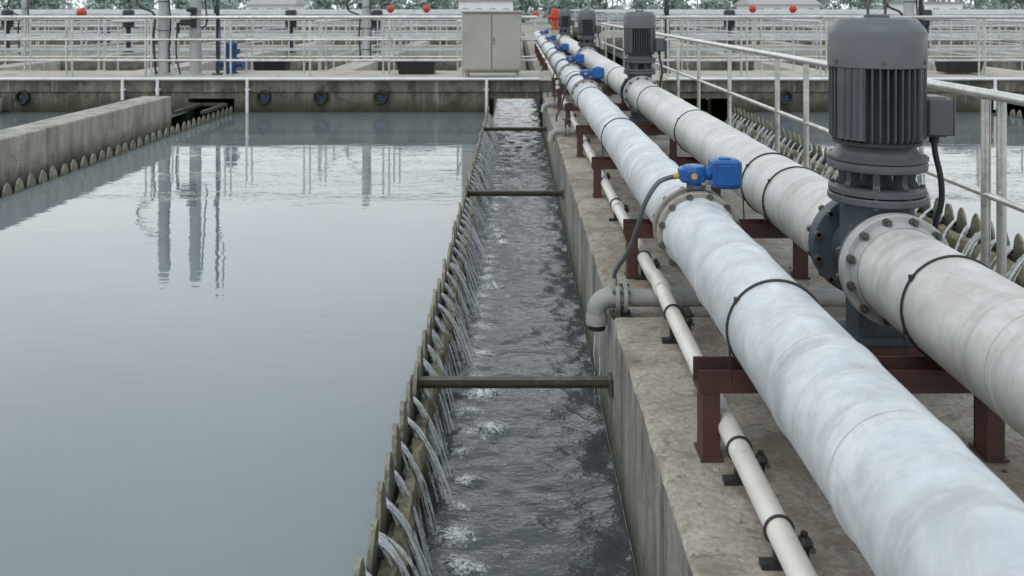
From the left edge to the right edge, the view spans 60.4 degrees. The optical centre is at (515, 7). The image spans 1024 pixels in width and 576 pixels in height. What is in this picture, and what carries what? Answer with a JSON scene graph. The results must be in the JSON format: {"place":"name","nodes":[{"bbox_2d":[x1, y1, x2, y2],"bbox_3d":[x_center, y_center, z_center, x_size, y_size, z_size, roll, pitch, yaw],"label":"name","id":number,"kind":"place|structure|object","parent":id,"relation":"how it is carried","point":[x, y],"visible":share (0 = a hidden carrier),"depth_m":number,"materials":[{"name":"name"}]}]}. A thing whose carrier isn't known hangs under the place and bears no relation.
{"place":"outdoors","nodes":[
{"label":"outdoors","id":0,"kind":"place"},
{"bbox_2d":[0,112,186,129],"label":"pool water","id":1,"kind":"structure","parent":0,"point":[10,119],"depth_m":15.09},
{"bbox_2d":[0,112,485,575],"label":"pool water","id":2,"kind":"structure","parent":0,"point":[210,337],"depth_m":4.95,"materials":[{"name":"liquid"}]},
{"bbox_2d":[0,9,510,9],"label":"steel railing","id":3,"kind":"object","parent":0,"point":[263,9],"depth_m":96.08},
{"bbox_2d":[244,0,307,8],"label":"distant building","id":4,"kind":"structure","parent":0,"point":[275,4],"depth_m":136.27,"materials":[{"name":"white paint"}]},
{"bbox_2d":[0,0,989,8],"label":"sky","id":5,"kind":"structure","parent":0,"point":[80,4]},
{"bbox_2d":[411,99,635,575],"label":"channel water","id":6,"kind":"structure","parent":0,"point":[532,486],"depth_m":4.72,"materials":[{"name":"liquid"}]},
{"bbox_2d":[365,113,501,575],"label":"overflow streams","id":7,"kind":"object","parent":6,"relation":"on","point":[388,546],"visible":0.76,"depth_m":5.05,"materials":[{"name":"white liquid"}]},
{"bbox_2d":[489,9,1013,253],"bbox_3d":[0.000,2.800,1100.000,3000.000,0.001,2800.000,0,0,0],"label":"ground","id":8,"kind":"structure","parent":0,"point":[541,24],"depth_m":126.37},
{"bbox_2d":[0,96,170,198],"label":"basin divider wall","id":9,"kind":"structure","parent":8,"relation":"on","point":[36,148],"depth_m":10.89,"materials":[{"name":"concrete"}]},
{"bbox_2d":[0,41,226,70],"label":"basin divider wall","id":10,"kind":"structure","parent":8,"relation":"on","point":[45,66],"depth_m":22.45,"materials":[{"name":"concrete"}]},
{"bbox_2d":[0,19,38,64],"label":"steel railing","id":11,"kind":"object","parent":10,"relation":"on","point":[4,52],"visible":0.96,"depth_m":21.50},
{"bbox_2d":[122,10,134,52],"bbox_3d":[-11.800,0.700,26.800,0.360,1.300,0.360,0,0,0],"label":"mixer motor","id":12,"kind":"object","parent":10,"relation":"on","point":[128,26],"visible":0.64,"depth_m":26.71,"materials":[{"name":"paint"}]},
{"bbox_2d":[64,21,226,55],"bbox_3d":[-12.420,0.815,31.000,0.110,1.130,13.600,0,0,0],"label":"steel railing","id":13,"kind":"object","parent":10,"relation":"on","point":[124,30],"visible":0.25,"depth_m":26.73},
{"bbox_2d":[0,45,460,58],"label":"concrete walkway","id":14,"kind":"structure","parent":8,"relation":"on","point":[297,53],"depth_m":30.00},
{"bbox_2d":[7,0,28,55],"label":"steel pole","id":15,"kind":"object","parent":14,"relation":"on","point":[24,7],"visible":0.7,"depth_m":25.92,"materials":[{"name":"metal"}]},
{"bbox_2d":[0,21,460,44],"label":"steel railing","id":16,"kind":"object","parent":14,"relation":"on","point":[255,36],"visible":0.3,"depth_m":30.88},
{"bbox_2d":[0,21,460,58],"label":"steel railing","id":17,"kind":"object","parent":14,"relation":"on","point":[244,34],"visible":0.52,"depth_m":23.88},
{"bbox_2d":[0,13,461,45],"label":"steel railing","id":18,"kind":"object","parent":14,"relation":"on","point":[38,26],"visible":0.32,"depth_m":30.09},
{"bbox_2d":[346,0,371,58],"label":"steel pole","id":19,"kind":"object","parent":14,"relation":"on","point":[366,30],"visible":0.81,"depth_m":22.81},
{"bbox_2d":[0,41,460,44],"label":"concrete walkway","id":20,"kind":"structure","parent":8,"relation":"on","point":[239,42],"depth_m":38.00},
{"bbox_2d":[0,12,460,33],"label":"steel railing","id":21,"kind":"object","parent":20,"relation":"on","point":[437,31],"visible":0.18,"depth_m":38.08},
{"bbox_2d":[0,21,460,33],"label":"steel railing","id":22,"kind":"object","parent":20,"relation":"on","point":[232,30],"visible":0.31,"depth_m":38.89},
{"bbox_2d":[0,27,460,29],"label":"concrete walkway","id":23,"kind":"structure","parent":8,"relation":"on","point":[234,28],"depth_m":60.00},
{"bbox_2d":[0,10,506,24],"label":"steel railing","id":24,"kind":"object","parent":23,"relation":"on","point":[266,10],"visible":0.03,"depth_m":60.07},
{"bbox_2d":[0,32,460,33],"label":"concrete walkway","id":25,"kind":"structure","parent":8,"relation":"on","point":[245,33],"depth_m":48.00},
{"bbox_2d":[0,11,459,29],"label":"steel railing","id":26,"kind":"object","parent":25,"relation":"on","point":[239,11],"depth_m":48.06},
{"bbox_2d":[0,23,460,24],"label":"concrete walkway","id":27,"kind":"structure","parent":8,"relation":"on","point":[242,23],"depth_m":76.00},
{"bbox_2d":[136,41,332,70],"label":"basin divider wall","id":28,"kind":"structure","parent":8,"relation":"on","point":[206,66],"depth_m":25.94,"materials":[{"name":"concrete"}]},
{"bbox_2d":[110,19,188,70],"bbox_3d":[-8.320,0.817,20.500,0.110,1.126,4.800,0,0,0],"label":"steel railing","id":29,"kind":"object","parent":28,"relation":"on","point":[121,21],"visible":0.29,"depth_m":19.55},
{"bbox_2d":[213,21,321,51],"bbox_3d":[-8.320,0.815,31.000,0.110,1.130,13.600,0,0,0],"label":"steel railing","id":30,"kind":"object","parent":28,"relation":"on","point":[268,28],"visible":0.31,"depth_m":29.09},
{"bbox_2d":[0,62,493,114],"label":"concrete walkway","id":31,"kind":"structure","parent":8,"relation":"on","point":[135,66],"depth_m":23.00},
{"bbox_2d":[0,19,460,58],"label":"steel railing","id":32,"kind":"object","parent":31,"relation":"on","point":[228,35],"visible":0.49,"depth_m":23.08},
{"bbox_2d":[329,41,429,70],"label":"basin divider wall","id":33,"kind":"structure","parent":8,"relation":"on","point":[362,66],"depth_m":21.93,"materials":[{"name":"concrete"}]},
{"bbox_2d":[315,19,357,69],"bbox_3d":[-4.120,0.817,20.500,0.110,1.126,4.800,0,0,0],"label":"steel railing","id":34,"kind":"object","parent":33,"relation":"on","point":[331,20],"visible":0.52,"depth_m":19.89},
{"bbox_2d":[457,0,513,10],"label":"distant building","id":35,"kind":"structure","parent":8,"relation":"on","point":[485,4],"depth_m":145.50,"materials":[{"name":"white paint"}]},
{"bbox_2d":[0,71,1023,159],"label":"concrete walkway","id":36,"kind":"structure","parent":8,"relation":"on","point":[297,95],"depth_m":15.70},
{"bbox_2d":[136,0,172,75],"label":"steel pole","id":37,"kind":"object","parent":36,"relation":"on","point":[164,26],"visible":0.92,"depth_m":16.67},
{"bbox_2d":[175,0,207,75],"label":"steel pole","id":38,"kind":"object","parent":36,"relation":"on","point":[195,47],"visible":1,"depth_m":16.65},
{"bbox_2d":[212,0,222,74],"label":"conduit pole","id":39,"kind":"object","parent":36,"relation":"on","point":[218,27],"visible":0.97,"depth_m":16.77,"materials":[{"name":"metal"}]},
{"bbox_2d":[220,41,244,73],"bbox_3d":[-5.550,0.955,17.150,0.500,0.640,0.280,0,0,0],"label":"blue pump","id":40,"kind":"object","parent":36,"relation":"on","point":[235,52],"visible":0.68,"depth_m":17.07,"materials":[{"name":"paint"}]},
{"bbox_2d":[0,15,535,70],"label":"steel railing","id":41,"kind":"object","parent":36,"relation":"on","point":[246,56],"visible":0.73,"depth_m":17.74,"materials":[{"name":"silver metal"}]},
{"bbox_2d":[0,16,536,75],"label":"steel railing","id":42,"kind":"object","parent":36,"relation":"on","point":[66,39],"visible":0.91,"depth_m":16.53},
{"bbox_2d":[253,62,290,70],"bbox_3d":[-5.400,1.270,19.495,0.800,0.260,0.490,0,0,0],"label":"black plastic trough","id":43,"kind":"object","parent":36,"relation":"on","point":[271,66],"visible":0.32,"depth_m":19.29,"materials":[{"name":"plastic"}]},
{"bbox_2d":[397,62,436,73],"bbox_3d":[-1.920,1.143,17.095,0.800,0.260,0.490,0,0,0],"label":"black plastic trough","id":44,"kind":"object","parent":36,"relation":"on","point":[416,67],"visible":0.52,"depth_m":16.88,"materials":[{"name":"plastic"}]},
{"bbox_2d":[353,106,489,575],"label":"overflow weir","id":45,"kind":"object","parent":36,"relation":"attached to","point":[388,488],"visible":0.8,"depth_m":3.96,"materials":[{"name":"black metal"}]},
{"bbox_2d":[409,372,612,397],"bbox_3d":[-0.010,1.845,4.310,1.020,0.090,0.090,0,0,0],"label":"channel brace","id":46,"kind":"object","parent":45,"relation":"attached to","point":[515,381],"visible":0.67,"depth_m":4.29,"materials":[{"name":"metal"}]},
{"bbox_2d":[467,189,563,198],"bbox_3d":[-0.010,1.850,8.750,1.020,0.090,0.090,0,0,0],"label":"channel brace","id":47,"kind":"object","parent":45,"relation":"attached to","point":[515,192],"visible":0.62,"depth_m":8.73,"materials":[{"name":"metal"}]},
{"bbox_2d":[484,126,546,132],"bbox_3d":[-0.010,1.850,13.400,1.020,0.090,0.090,0,0,0],"label":"channel brace","id":48,"kind":"object","parent":45,"relation":"attached to","point":[515,128],"visible":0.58,"depth_m":13.39,"materials":[{"name":"metal"}]},
{"bbox_2d":[377,117,493,575],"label":"weir ledge","id":49,"kind":"object","parent":36,"relation":"attached to","point":[398,534],"visible":0.52,"depth_m":4.14,"materials":[{"name":"metal"}]},
{"bbox_2d":[460,11,522,77],"bbox_3d":[-0.440,0.665,16.200,1.140,1.220,0.500,0,0,0],"label":"electrical cabinet","id":50,"kind":"object","parent":36,"relation":"on","point":[491,41],"visible":1,"depth_m":15.97,"materials":[{"name":"metal"}]},
{"bbox_2d":[0,78,1023,112],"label":"white conduit","id":51,"kind":"object","parent":36,"relation":"attached to","point":[247,89],"visible":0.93,"depth_m":15.60,"materials":[{"name":"metal"}]},
{"bbox_2d":[548,8,558,44],"bbox_3d":[1.280,0.750,29.000,0.440,1.500,0.400,0,0,0],"label":"red hydrant valve","id":52,"kind":"object","parent":36,"relation":"on","point":[554,18],"visible":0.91,"depth_m":28.88,"materials":[{"name":"paint"}]},
{"bbox_2d":[548,118,575,141],"bbox_3d":[0.734,1.430,10.300,0.732,0.270,0.150,0,0,0],"label":"drain pipe","id":53,"kind":"object","parent":36,"relation":"on","point":[565,129],"visible":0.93,"depth_m":10.27,"materials":[{"name":"grey plastic"}]},
{"bbox_2d":[558,6,574,44],"bbox_3d":[1.511,0.721,26.503,0.508,1.554,0.515,0,0,0],"label":"pump motor","id":54,"kind":"object","parent":36,"relation":"on","point":[566,22],"visible":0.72,"depth_m":26.36,"materials":[{"name":"paint"}]},
{"bbox_2d":[576,5,600,69],"bbox_3d":[1.511,0.721,18.302,0.508,1.554,0.515,0,0,0],"label":"pump motor","id":55,"kind":"object","parent":36,"relation":"on","point":[588,28],"visible":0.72,"depth_m":18.16,"materials":[{"name":"paint"}]},
{"bbox_2d":[557,88,623,109],"bbox_3d":[1.143,1.345,13.000,1.075,0.309,0.120,0,0,0],"label":"pipe support","id":56,"kind":"object","parent":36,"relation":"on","point":[560,92],"visible":0.44,"depth_m":12.95,"materials":[{"name":"red paint"}]},
{"bbox_2d":[564,103,629,126],"bbox_3d":[1.143,1.345,10.950,1.075,0.309,0.120,0,0,0],"label":"pipe support","id":57,"kind":"object","parent":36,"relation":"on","point":[569,108],"visible":0.18,"depth_m":10.90,"materials":[{"name":"red paint"}]},
{"bbox_2d":[534,31,1023,575],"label":"white pipe","id":58,"kind":"object","parent":57,"relation":"on","point":[906,481],"visible":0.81,"depth_m":2.05,"materials":[{"name":"metal"}]},
{"bbox_2d":[558,53,583,86],"bbox_3d":[0.842,0.959,13.395,0.392,0.533,0.220,0,0,0],"label":"butterfly valve","id":59,"kind":"object","parent":58,"relation":"on","point":[578,58],"visible":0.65,"depth_m":13.33,"materials":[{"name":"paint"}]},
{"bbox_2d":[570,66,603,108],"bbox_3d":[0.842,0.959,10.395,0.392,0.533,0.220,0,0,0],"label":"butterfly valve","id":60,"kind":"object","parent":58,"relation":"on","point":[597,72],"visible":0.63,"depth_m":10.33,"materials":[{"name":"paint"}]},
{"bbox_2d":[653,156,741,272],"bbox_3d":[0.842,0.959,4.085,0.392,0.533,0.220,0,0,0],"label":"butterfly valve","id":61,"kind":"object","parent":58,"relation":"on","point":[723,172],"visible":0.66,"depth_m":4.03,"materials":[{"name":"paint"}]},
{"bbox_2d":[612,175,669,278],"bbox_3d":[0.561,1.079,4.217,0.114,0.605,0.402,0,0,-34],"label":"flexible conduit","id":62,"kind":"object","parent":61,"relation":"attached to","point":[657,183],"visible":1,"depth_m":4.12,"materials":[{"name":"grey rubber"}]},
{"bbox_2d":[575,125,677,156],"bbox_3d":[1.143,1.345,8.900,1.075,0.309,0.120,0,0,0],"label":"pipe support","id":63,"kind":"object","parent":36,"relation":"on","point":[581,131],"visible":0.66,"depth_m":8.85,"materials":[{"name":"red paint"}]},
{"bbox_2d":[620,3,664,124],"bbox_3d":[1.511,0.721,10.502,0.508,1.554,0.515,0,0,0],"label":"pump motor","id":64,"kind":"object","parent":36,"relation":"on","point":[643,44],"visible":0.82,"depth_m":10.36,"materials":[{"name":"paint"}]},
{"bbox_2d":[722,435,770,485],"bbox_3d":[0.727,1.426,2.780,0.144,0.152,0.046,0,0,0],"label":"pipe clamp","id":65,"kind":"object","parent":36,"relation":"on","point":[734,479],"visible":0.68,"depth_m":2.77,"materials":[{"name":"metal"}]},
{"bbox_2d":[536,43,817,575],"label":"white pipe","id":66,"kind":"object","parent":65,"relation":"on","point":[792,556],"visible":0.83,"depth_m":2.75,"materials":[{"name":"plastic"}]},
{"bbox_2d":[759,514,815,570],"bbox_3d":[0.727,1.429,2.360,0.144,0.145,0.046,0,0,0],"label":"pipe clamp","id":67,"kind":"object","parent":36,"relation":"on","point":[772,563],"visible":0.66,"depth_m":2.35,"materials":[{"name":"metal"}]},
{"bbox_2d":[601,23,1023,267],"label":"steel railing","id":68,"kind":"object","parent":36,"relation":"on","point":[984,192],"visible":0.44,"depth_m":7.22,"materials":[{"name":"silver metal"}]},
{"bbox_2d":[653,15,1023,70],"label":"steel railing","id":69,"kind":"object","parent":36,"relation":"on","point":[761,56],"visible":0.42,"depth_m":17.74,"materials":[{"name":"silver metal"}]},
{"bbox_2d":[656,16,1023,75],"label":"steel railing","id":70,"kind":"object","parent":36,"relation":"on","point":[820,39],"visible":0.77,"depth_m":16.53,"materials":[{"name":"silver metal"}]},
{"bbox_2d":[732,107,1023,265],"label":"overflow weir","id":71,"kind":"object","parent":36,"relation":"attached to","point":[975,229],"visible":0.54,"depth_m":7.89,"materials":[{"name":"concrete"},{"name":"algae"}]},
{"bbox_2d":[732,119,1023,287],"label":"weir ledge","id":72,"kind":"object","parent":36,"relation":"attached to","point":[951,237],"visible":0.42,"depth_m":7.78,"materials":[{"name":"concrete"}]},
{"bbox_2d":[807,0,955,355],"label":"pump motor","id":73,"kind":"object","parent":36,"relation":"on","point":[888,114],"visible":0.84,"depth_m":3.47,"materials":[{"name":"paint"}]},
{"bbox_2d":[886,0,918,19],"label":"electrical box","id":74,"kind":"object","parent":36,"relation":"on","point":[908,7],"visible":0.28,"depth_m":17.02,"materials":[{"name":"paint"}]},
{"bbox_2d":[935,62,983,72],"bbox_3d":[8.600,1.115,17.095,0.800,0.260,0.490,0,0,0],"label":"black plastic trough","id":75,"kind":"object","parent":36,"relation":"on","point":[958,67],"visible":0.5,"depth_m":16.89,"materials":[{"name":"plastic"}]},
{"bbox_2d":[996,101,1006,277],"bbox_3d":[2.510,0.985,4.550,0.100,1.030,0.097,0,0,0],"label":"railing post","id":76,"kind":"object","parent":36,"relation":"on","point":[1001,187],"depth_m":4.53,"materials":[{"name":"silver metal"}]},
{"bbox_2d":[0,0,1023,22],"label":"distant trees","id":77,"kind":"object","parent":8,"relation":"on","point":[547,6],"visible":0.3,"depth_m":161.71,"materials":[{"name":"green plant"}]},
{"bbox_2d":[0,0,1023,17],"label":"distant trees","id":78,"kind":"object","parent":8,"relation":"on","point":[91,4],"visible":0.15,"depth_m":246.13,"materials":[{"name":"green plant"}]},
{"bbox_2d":[670,41,823,70],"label":"basin divider wall","id":79,"kind":"structure","parent":8,"relation":"on","point":[769,66],"depth_m":22.29,"materials":[{"name":"concrete"}]},
{"bbox_2d":[663,21,744,53],"bbox_3d":[6.280,0.815,31.000,0.110,1.130,13.600,0,0,0],"label":"steel railing","id":80,"kind":"object","parent":79,"relation":"on","point":[714,30],"visible":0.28,"depth_m":27.90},
{"bbox_2d":[757,19,821,70],"bbox_3d":[6.280,0.817,20.500,0.110,1.126,4.800,0,0,0],"label":"steel railing","id":81,"kind":"object","parent":79,"relation":"on","point":[799,20],"visible":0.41,"depth_m":19.89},
{"bbox_2d":[551,20,981,30],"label":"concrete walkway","id":82,"kind":"structure","parent":8,"relation":"on","point":[722,21],"depth_m":96.00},
{"bbox_2d":[558,9,1023,17],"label":"steel railing","id":83,"kind":"object","parent":82,"relation":"on","point":[777,9],"visible":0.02,"depth_m":96.08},
{"bbox_2d":[570,23,1023,37],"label":"concrete walkway","id":84,"kind":"structure","parent":8,"relation":"on","point":[620,24],"depth_m":76.00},
{"bbox_2d":[572,27,1023,41],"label":"concrete walkway","id":85,"kind":"structure","parent":8,"relation":"on","point":[738,28],"depth_m":60.00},
{"bbox_2d":[573,10,1023,26],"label":"steel railing","id":86,"kind":"object","parent":85,"relation":"on","point":[575,17],"visible":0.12,"depth_m":60.07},
{"bbox_2d":[594,31,1023,55],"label":"concrete walkway","id":87,"kind":"structure","parent":8,"relation":"on","point":[602,36],"depth_m":48.00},
{"bbox_2d":[595,11,1023,29],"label":"steel railing","id":88,"kind":"object","parent":87,"relation":"on","point":[617,19],"visible":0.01,"depth_m":48.06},
{"bbox_2d":[604,37,1023,66],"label":"concrete walkway","id":89,"kind":"structure","parent":8,"relation":"on","point":[619,44],"depth_m":38.00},
{"bbox_2d":[604,12,1023,36],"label":"steel railing","id":90,"kind":"object","parent":89,"relation":"on","point":[781,30],"visible":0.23,"depth_m":38.89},
{"bbox_2d":[606,12,1023,37],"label":"steel railing","id":91,"kind":"object","parent":89,"relation":"on","point":[720,22],"visible":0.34,"depth_m":38.08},
{"bbox_2d":[652,45,1023,62],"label":"concrete walkway","id":92,"kind":"structure","parent":8,"relation":"on","point":[797,53],"depth_m":30.00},
{"bbox_2d":[654,13,1023,45],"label":"steel railing","id":93,"kind":"object","parent":92,"relation":"on","point":[782,26],"visible":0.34,"depth_m":30.09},
{"bbox_2d":[656,21,1023,44],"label":"steel railing","id":94,"kind":"object","parent":92,"relation":"on","point":[828,25],"visible":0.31,"depth_m":30.88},
{"bbox_2d":[663,62,1023,111],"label":"concrete walkway","id":95,"kind":"structure","parent":8,"relation":"on","point":[712,66],"depth_m":23.00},
{"bbox_2d":[659,19,1023,58],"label":"steel railing","id":96,"kind":"object","parent":95,"relation":"on","point":[824,34],"visible":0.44,"depth_m":23.88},
{"bbox_2d":[664,19,1023,58],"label":"steel railing","id":97,"kind":"object","parent":95,"relation":"on","point":[938,49],"visible":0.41,"depth_m":23.08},
{"bbox_2d":[762,41,1018,70],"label":"basin divider wall","id":98,"kind":"structure","parent":8,"relation":"on","point":[931,66],"depth_m":22.29,"materials":[{"name":"concrete"}]},
{"bbox_2d":[922,19,1023,70],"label":"steel railing","id":99,"kind":"object","parent":98,"relation":"on","point":[992,20],"visible":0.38,"depth_m":20.47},
{"bbox_2d":[956,51,1023,58],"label":"basin divider wall","id":100,"kind":"structure","parent":8,"relation":"on","point":[995,53],"depth_m":27.82,"materials":[{"name":"concrete"}]},
{"bbox_2d":[929,21,1023,51],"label":"steel railing","id":101,"kind":"object","parent":100,"relation":"on","point":[991,30],"visible":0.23,"depth_m":28.06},
{"bbox_2d":[523,30,1023,575],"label":"concrete pipe plinth","id":102,"kind":"structure","parent":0,"point":[687,510],"depth_m":3.34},
{"bbox_2d":[592,157,721,197],"bbox_3d":[1.143,1.345,7.000,1.075,0.309,0.120,0,0,0],"label":"pipe support","id":103,"kind":"object","parent":102,"relation":"on","point":[599,164],"visible":0.49,"depth_m":6.95,"materials":[{"name":"red paint"}]},
{"bbox_2d":[661,304,694,343],"bbox_3d":[0.727,1.415,3.950,0.144,0.175,0.046,0,0,0],"label":"pipe clamp","id":104,"kind":"object","parent":102,"relation":"on","point":[671,339],"visible":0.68,"depth_m":3.94,"materials":[{"name":"metal"}]},
{"bbox_2d":[586,277,845,331],"bbox_3d":[1.275,1.480,4.420,1.850,0.260,0.150,0,0,0],"label":"drain pipe","id":105,"kind":"object","parent":102,"relation":"attached to","point":[616,298],"visible":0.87,"depth_m":4.38,"materials":[{"name":"grey plastic"}]},
{"bbox_2d":[623,219,810,278],"bbox_3d":[1.143,1.345,4.920,1.075,0.309,0.120,0,0,0],"label":"pipe support","id":106,"kind":"object","parent":102,"relation":"on","point":[753,228],"visible":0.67,"depth_m":4.87,"materials":[{"name":"red paint"}]},
{"bbox_2d":[693,356,1009,461],"bbox_3d":[1.143,1.345,2.960,1.075,0.309,0.120,0,0,0],"label":"pipe support","id":107,"kind":"object","parent":102,"relation":"on","point":[917,375],"visible":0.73,"depth_m":2.91,"materials":[{"name":"red paint"}]},
{"bbox_2d":[734,0,822,8],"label":"distant building","id":108,"kind":"structure","parent":0,"point":[779,4],"depth_m":130.74,"materials":[{"name":"white paint"}]},
{"bbox_2d":[732,112,1023,247],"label":"pool water","id":109,"kind":"structure","parent":0,"point":[959,152],"depth_m":11.02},
{"bbox_2d":[887,2,964,8],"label":"distant building","id":110,"kind":"structure","parent":0,"point":[937,5],"depth_m":134.00,"materials":[{"name":"white paint"}]},
{"bbox_3d":[1.142,1.346,27.000,1.075,0.309,0.120,0,0,0],"label":"pipe support","id":111,"kind":"object","parent":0,"visible":0},
{"bbox_2d":[556,34,1023,436],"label":"white pipe","id":112,"kind":"object","parent":111,"relation":"on","point":[957,316],"visible":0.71,"depth_m":3.05,"materials":[{"name":"metal"}]},
{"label":"channel water","id":113,"kind":"structure","parent":0,"visible":0},
{"bbox_2d":[726,113,1023,281],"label":"overflow streams","id":114,"kind":"object","parent":113,"relation":"on","point":[921,217],"visible":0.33,"depth_m":9.36,"materials":[{"name":"white liquid"}]},
{"bbox_3d":[-5.086,2.315,7.965,0.091,0.770,15.470,0,0,0],"label":"weir ledge","id":115,"kind":"object","parent":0,"visible":0},
{"bbox_2d":[2,106,232,197],"bbox_3d":[-5.035,1.938,7.965,0.054,0.444,15.470,0,0,0],"label":"overflow weir","id":116,"kind":"object","parent":115,"relation":"attached to","point":[19,186],"visible":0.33,"depth_m":10.70,"materials":[{"name":"grey"}]},
{"bbox_2d":[173,103,228,113],"bbox_3d":[-5.450,1.675,14.715,0.900,0.050,1.230,0,0,0],"label":"channel brace","id":117,"kind":"object","parent":116,"relation":"attached to","point":[205,111],"visible":1,"depth_m":14.89,"materials":[{"name":"metal"}]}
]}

